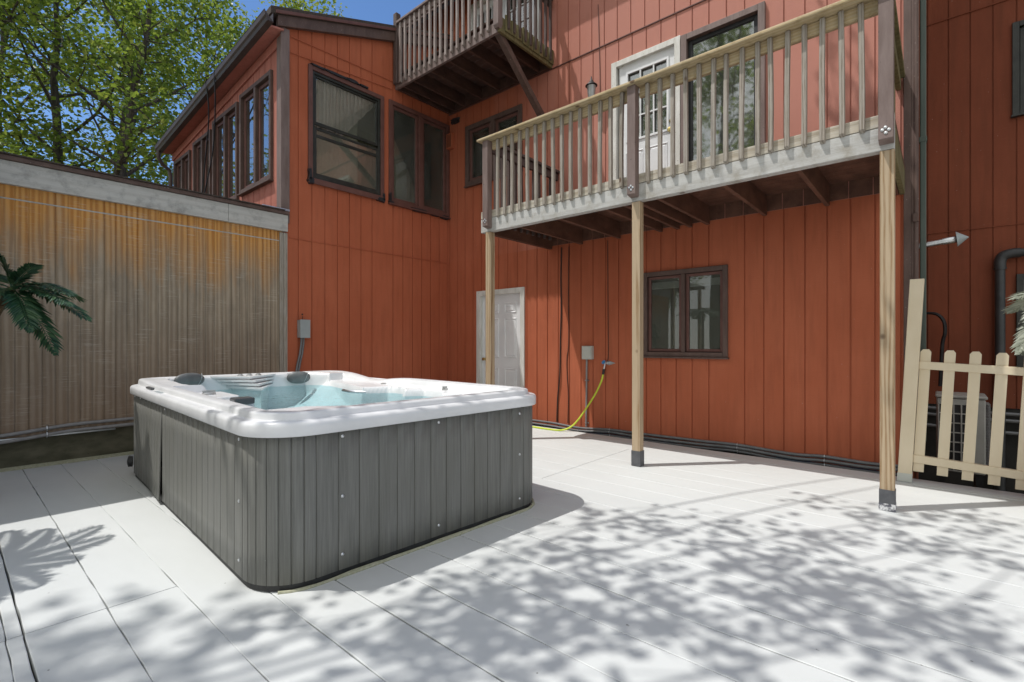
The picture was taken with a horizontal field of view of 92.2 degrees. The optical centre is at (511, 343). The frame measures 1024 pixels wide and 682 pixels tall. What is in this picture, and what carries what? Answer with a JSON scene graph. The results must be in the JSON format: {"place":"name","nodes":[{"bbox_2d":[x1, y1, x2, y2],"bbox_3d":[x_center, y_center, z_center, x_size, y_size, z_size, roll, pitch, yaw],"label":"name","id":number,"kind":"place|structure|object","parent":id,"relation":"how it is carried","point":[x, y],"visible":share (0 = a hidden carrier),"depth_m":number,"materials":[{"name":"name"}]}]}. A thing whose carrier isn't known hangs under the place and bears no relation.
{"place":"outdoors","nodes":[
{"label":"outdoors","id":0,"kind":"place"},
{"bbox_2d":[2,0,424,183],"label":"sky","id":1,"kind":"structure","parent":0,"point":[379,11],"materials":[{"name":"blue"}]},
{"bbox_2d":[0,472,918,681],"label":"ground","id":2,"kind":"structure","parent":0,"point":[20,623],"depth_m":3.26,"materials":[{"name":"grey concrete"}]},
{"bbox_2d":[0,0,125,163],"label":"leafy tree","id":3,"kind":"object","parent":2,"relation":"on","point":[18,69],"visible":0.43,"depth_m":13.45,"materials":[{"name":"green plant"}]},
{"bbox_2d":[0,0,150,164],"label":"leafy tree","id":4,"kind":"object","parent":2,"relation":"on","point":[18,79],"visible":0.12,"depth_m":18.14,"materials":[{"name":"green plant"}]},
{"bbox_2d":[0,0,193,183],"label":"leafy tree","id":5,"kind":"object","parent":2,"relation":"on","point":[59,96],"visible":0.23,"depth_m":14.58,"materials":[{"name":"green plant"}]},
{"bbox_2d":[6,0,196,182],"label":"leafy tree","id":6,"kind":"object","parent":2,"relation":"on","point":[85,102],"visible":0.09,"depth_m":20.88,"materials":[{"name":"green plant"}]},
{"bbox_2d":[0,0,245,184],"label":"leafy tree","id":7,"kind":"object","parent":2,"relation":"on","point":[144,110],"visible":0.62,"depth_m":13.52,"materials":[{"name":"green plant"}]},
{"bbox_2d":[110,0,247,184],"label":"leafy tree","id":8,"kind":"object","parent":2,"relation":"on","point":[226,5],"visible":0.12,"depth_m":18.05,"materials":[{"name":"green plant"}]},
{"bbox_2d":[179,0,350,74],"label":"leafy tree","id":9,"kind":"object","parent":2,"relation":"on","point":[289,3],"visible":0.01,"depth_m":19.49,"materials":[{"name":"green plant"}]},
{"bbox_2d":[155,5,450,380],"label":"house wing","id":10,"kind":"structure","parent":2,"relation":"on","point":[351,173],"depth_m":7.58,"materials":[{"name":"wood"}]},
{"bbox_2d":[173,150,191,189],"bbox_3d":[-6.288,-2.894,9.427,0.984,1.372,0.135,0,0,41],"label":"window","id":11,"kind":"structure","parent":10,"relation":"in","point":[182,167],"depth_m":9.39,"materials":[{"name":"brown paint"}]},
{"bbox_2d":[192,129,211,193],"bbox_3d":[-5.446,-2.929,8.695,0.934,1.442,0.135,0,0,41],"label":"window","id":12,"kind":"structure","parent":10,"relation":"in","point":[199,146],"depth_m":8.66,"materials":[{"name":"brown paint"}]},
{"bbox_2d":[202,81,209,191],"bbox_3d":[-5.164,-2.980,8.239,0.106,2.307,1.215,0,0,-39],"label":"cable","id":13,"kind":"object","parent":10,"relation":"attached to","point":[207,137],"visible":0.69,"depth_m":8.14,"materials":[{"name":"black rubber"}]},
{"bbox_2d":[204,71,215,192],"bbox_3d":[-4.960,-2.995,8.077,0.130,2.336,1.433,0,0,-41],"label":"cable","id":14,"kind":"object","parent":10,"relation":"attached to","point":[214,133],"visible":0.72,"depth_m":7.98,"materials":[{"name":"black rubber"}]},
{"bbox_2d":[212,101,238,199],"bbox_3d":[-4.631,-2.982,7.987,1.094,1.527,0.135,0,0,41],"label":"window","id":15,"kind":"structure","parent":10,"relation":"in","point":[225,160],"depth_m":7.94,"materials":[{"name":"brown paint"}]},
{"bbox_2d":[237,69,355,196],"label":"window","id":16,"kind":"structure","parent":10,"relation":"in","point":[336,161],"depth_m":7.39,"materials":[{"name":"brown paint"}]},
{"bbox_2d":[295,313,309,371],"bbox_3d":[-2.909,0.349,6.800,0.103,1.542,0.211,0,0,41],"label":"junction box","id":17,"kind":"object","parent":10,"relation":"attached to","point":[303,329],"visible":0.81,"depth_m":6.79,"materials":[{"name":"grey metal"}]},
{"bbox_2d":[290,36,390,80],"bbox_3d":[-2.483,-4.225,7.353,0.012,0.060,1.660,0,0,41],"label":"cable","id":18,"kind":"object","parent":10,"relation":"attached to","point":[339,57],"visible":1,"depth_m":7.26,"materials":[{"name":"black rubber"}]},
{"bbox_2d":[290,52,391,89],"bbox_3d":[-2.483,-4.050,7.353,0.012,0.150,1.661,0,0,41],"label":"cable","id":19,"kind":"object","parent":10,"relation":"attached to","point":[339,70],"visible":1,"depth_m":7.28,"materials":[{"name":"orange plastic"}]},
{"bbox_2d":[308,63,383,199],"bbox_3d":[-2.710,-3.098,7.609,0.745,1.675,1.259,0,0,41],"label":"window","id":20,"kind":"structure","parent":10,"relation":"in","point":[336,104],"depth_m":7.47,"materials":[{"name":"black metal"}]},
{"bbox_2d":[388,99,450,218],"bbox_3d":[-1.774,-3.094,8.602,0.655,1.692,1.311,0,0,41],"label":"window","id":21,"kind":"structure","parent":10,"relation":"in","point":[418,155],"depth_m":8.41,"materials":[{"name":"brown glass"}]},
{"bbox_2d":[407,0,1023,493],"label":"house","id":22,"kind":"structure","parent":2,"relation":"on","point":[759,330],"depth_m":6.03,"materials":[{"name":"orange"}]},
{"bbox_2d":[446,133,454,149],"bbox_3d":[-1.102,-3.623,8.823,0.150,0.265,0.085,0,0,41],"label":"junction box","id":23,"kind":"object","parent":22,"relation":"attached to","point":[450,141],"visible":1,"depth_m":8.78,"materials":[{"name":"orange"}]},
{"bbox_2d":[393,0,553,116],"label":"balcony","id":24,"kind":"structure","parent":22,"relation":"attached to","point":[495,54],"depth_m":7.39,"materials":[{"name":"brown paint"}]},
{"bbox_2d":[464,104,522,187],"bbox_3d":[-0.313,-3.252,8.205,1.306,1.067,0.125,0,0,41],"label":"window","id":25,"kind":"structure","parent":22,"relation":"in","point":[513,116],"depth_m":8.42,"materials":[{"name":"brown paint"}]},
{"bbox_2d":[476,287,524,387],"bbox_3d":[-0.177,0.172,8.119,1.060,2.135,0.108,0,0,41],"label":"door","id":26,"kind":"structure","parent":22,"relation":"in","point":[509,302],"depth_m":8.08,"materials":[{"name":"white paint"}]},
{"bbox_2d":[471,0,538,38],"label":"french door","id":27,"kind":"structure","parent":22,"relation":"in","point":[484,1],"depth_m":7.99,"materials":[{"name":"white paint"}]},
{"bbox_2d":[556,247,561,421],"bbox_3d":[0.697,-0.130,7.298,0.107,2.581,0.029,0,0,41],"label":"cable","id":28,"kind":"object","parent":22,"relation":"attached to","point":[560,334],"visible":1,"depth_m":7.28,"materials":[{"name":"black rubber"}]},
{"bbox_2d":[566,251,568,422],"bbox_3d":[0.817,-0.130,7.202,0.049,2.580,0.010,0,0,41],"label":"cable","id":29,"kind":"object","parent":22,"relation":"attached to","point":[568,328],"visible":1,"depth_m":7.19,"materials":[{"name":"black rubber"}]},
{"bbox_2d":[582,346,593,426],"bbox_3d":[1.065,0.603,6.944,0.160,1.145,0.080,0,0,41],"label":"outlet box","id":30,"kind":"object","parent":22,"relation":"attached to","point":[587,352],"visible":0.98,"depth_m":6.94,"materials":[{"name":"grey plastic"}]},
{"bbox_2d":[585,76,597,96],"bbox_3d":[1.101,-3.494,6.815,0.176,0.411,0.176,0,0,-4],"label":"wall lantern","id":31,"kind":"object","parent":22,"relation":"attached to","point":[591,85],"depth_m":6.77,"materials":[{"name":"black metal"}]},
{"bbox_2d":[598,7,599,67],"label":"cable","id":32,"kind":"object","parent":22,"relation":"attached to","point":[598,30],"visible":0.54,"depth_m":6.86,"materials":[{"name":"black rubber"}]},
{"bbox_2d":[607,240,608,360],"bbox_3d":[1.314,-0.593,6.769,0.030,1.654,0.017,0,0,-2],"label":"cable","id":33,"kind":"object","parent":22,"relation":"attached to","point":[608,329],"visible":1,"depth_m":6.76,"materials":[{"name":"black rubber"}]},
{"bbox_2d":[602,360,614,374],"bbox_3d":[1.301,0.324,6.724,0.200,0.197,0.102,0,0,41],"label":"hose tap","id":34,"kind":"object","parent":22,"relation":"attached to","point":[605,363],"visible":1,"depth_m":6.72,"materials":[{"name":"metal"}]},
{"bbox_2d":[532,374,603,430],"bbox_3d":[0.059,0.819,7.293,2.639,0.804,0.408,0,0,20],"label":"garden hose","id":35,"kind":"object","parent":34,"relation":"attached to","point":[583,412],"visible":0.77,"depth_m":6.83,"materials":[{"name":"yellow rubber"}]},
{"bbox_2d":[611,35,680,179],"bbox_3d":[2.106,-2.748,6.851,0.960,2.135,1.255,0,0,41],"label":"glazed door","id":36,"kind":"structure","parent":22,"relation":"in","point":[667,53],"depth_m":6.46,"materials":[{"name":"white paint"}]},
{"bbox_2d":[643,265,728,358],"bbox_3d":[2.396,-0.369,6.401,1.082,1.102,0.955,0,0,41],"label":"window","id":37,"kind":"structure","parent":22,"relation":"in","point":[685,311],"depth_m":6.40,"materials":[{"name":"brown paint"}]},
{"bbox_2d":[477,0,904,511],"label":"balcony","id":38,"kind":"structure","parent":22,"relation":"attached to","point":[816,162],"depth_m":4.62,"materials":[{"name":"brown wood"}]},
{"bbox_2d":[532,422,897,470],"bbox_3d":[1.935,1.217,6.179,4.654,0.100,0.041,0,0,41],"label":"conduit","id":39,"kind":"object","parent":22,"relation":"attached to","point":[754,451],"visible":0.82,"depth_m":5.65,"materials":[{"name":"grey plastic"}]},
{"bbox_2d":[532,419,897,467],"bbox_3d":[1.940,1.181,6.185,4.654,0.096,0.041,0,0,41],"label":"conduit","id":40,"kind":"object","parent":22,"relation":"attached to","point":[824,456],"visible":0.86,"depth_m":5.64,"materials":[{"name":"grey plastic"}]},
{"bbox_2d":[533,425,896,475],"bbox_3d":[1.946,1.256,6.191,4.654,0.102,0.041,0,0,41],"label":"conduit","id":41,"kind":"object","parent":22,"relation":"attached to","point":[756,454],"visible":0.56,"depth_m":5.59,"materials":[{"name":"grey plastic"}]},
{"bbox_2d":[681,1,765,162],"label":"window","id":42,"kind":"structure","parent":22,"relation":"in","point":[751,20],"depth_m":6.35,"materials":[{"name":"grey glass"}]},
{"bbox_2d":[913,0,918,441],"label":"downpipe","id":43,"kind":"object","parent":22,"relation":"attached to","point":[915,217],"visible":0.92,"depth_m":4.60,"materials":[{"name":"metal"}]},
{"bbox_2d":[919,0,926,351],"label":"downpipe","id":44,"kind":"object","parent":22,"relation":"attached to","point":[922,140],"visible":0.79,"depth_m":4.63,"materials":[{"name":"metal"}]},
{"bbox_2d":[926,312,946,385],"bbox_3d":[5.208,0.063,6.050,0.100,0.918,0.239,0,0,-26],"label":"cable","id":45,"kind":"object","parent":22,"relation":"attached to","point":[942,343],"visible":0.86,"depth_m":5.99,"materials":[{"name":"black rubber"}]},
{"bbox_2d":[919,232,968,248],"bbox_3d":[4.244,-1.025,4.923,0.472,0.147,0.148,0,0,41],"label":"flue pipe","id":46,"kind":"object","parent":22,"relation":"attached to","point":[959,238],"visible":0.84,"depth_m":4.84,"materials":[{"name":"metal"}]},
{"bbox_2d":[927,423,1018,434],"bbox_3d":[6.400,1.030,5.229,3.201,0.055,0.050,0,0,41],"label":"conduit","id":47,"kind":"object","parent":22,"relation":"attached to","point":[1007,432],"visible":0.22,"depth_m":5.74,"materials":[{"name":"grey plastic"}]},
{"bbox_2d":[927,412,1019,422],"bbox_3d":[6.400,0.890,5.229,3.201,0.055,0.050,0,0,41],"label":"conduit","id":48,"kind":"object","parent":22,"relation":"attached to","point":[1007,420],"visible":0.22,"depth_m":5.74,"materials":[{"name":"grey plastic"}]},
{"bbox_2d":[928,406,1019,415],"bbox_3d":[6.400,0.810,5.229,3.201,0.055,0.050,0,0,41],"label":"conduit","id":49,"kind":"object","parent":22,"relation":"attached to","point":[1007,413],"visible":0.17,"depth_m":5.74,"materials":[{"name":"grey plastic"}]},
{"bbox_2d":[993,248,1023,490],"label":"waste pipe","id":50,"kind":"object","parent":22,"relation":"attached to","point":[999,263],"visible":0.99,"depth_m":5.75,"materials":[{"name":"black plastic"}]},
{"bbox_2d":[1011,20,1023,117],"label":"window","id":51,"kind":"structure","parent":22,"relation":"in","point":[1017,27],"depth_m":5.73,"materials":[{"name":"black glass"}]},
{"bbox_2d":[1016,274,1023,366],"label":"window","id":52,"kind":"structure","parent":22,"relation":"in","point":[1019,277],"depth_m":5.71,"materials":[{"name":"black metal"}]},
{"bbox_2d":[935,391,990,487],"bbox_3d":[4.752,1.175,5.201,0.428,1.290,0.495,0,0,41],"label":"air conditioner","id":53,"kind":"object","parent":2,"relation":"on","point":[983,438],"visible":0.5,"depth_m":5.04,"materials":[{"name":"metal"}]},
{"bbox_2d":[0,425,1023,681],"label":"deck","id":54,"kind":"structure","parent":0,"point":[602,559],"depth_m":2.45,"materials":[{"name":"paint"}]},
{"bbox_2d":[0,254,92,355],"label":"artificial palm","id":55,"kind":"object","parent":54,"relation":"on","point":[22,312],"visible":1,"depth_m":3.93,"materials":[{"name":"plastic"}]},
{"bbox_2d":[0,151,289,471],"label":"shed","id":56,"kind":"structure","parent":54,"relation":"on","point":[162,280],"depth_m":5.34,"materials":[{"name":"brown wood"}]},
{"bbox_2d":[0,417,133,437],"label":"conduit","id":57,"kind":"object","parent":56,"relation":"attached to","point":[46,428],"visible":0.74,"depth_m":4.97,"materials":[{"name":"grey plastic"}]},
{"bbox_2d":[0,422,133,443],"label":"conduit","id":58,"kind":"object","parent":56,"relation":"attached to","point":[46,434],"visible":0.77,"depth_m":4.97,"materials":[{"name":"grey plastic"}]},
{"bbox_2d":[127,370,535,593],"bbox_3d":[-1.696,0.757,4.231,3.500,0.948,2.134,0,0,44],"label":"hot tub","id":59,"kind":"object","parent":54,"relation":"on","point":[286,482],"visible":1,"depth_m":2.88,"materials":[{"name":"plastic"}]},
{"bbox_2d":[897,278,1023,489],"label":"picket fence","id":60,"kind":"object","parent":54,"relation":"on","point":[912,457],"visible":1,"depth_m":4.19,"materials":[{"name":"beige wood"}]},
{"bbox_2d":[1001,291,1023,355],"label":"artificial palm","id":61,"kind":"object","parent":54,"relation":"on","point":[1018,344],"visible":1,"depth_m":3.56,"materials":[{"name":"plastic"}]}
]}

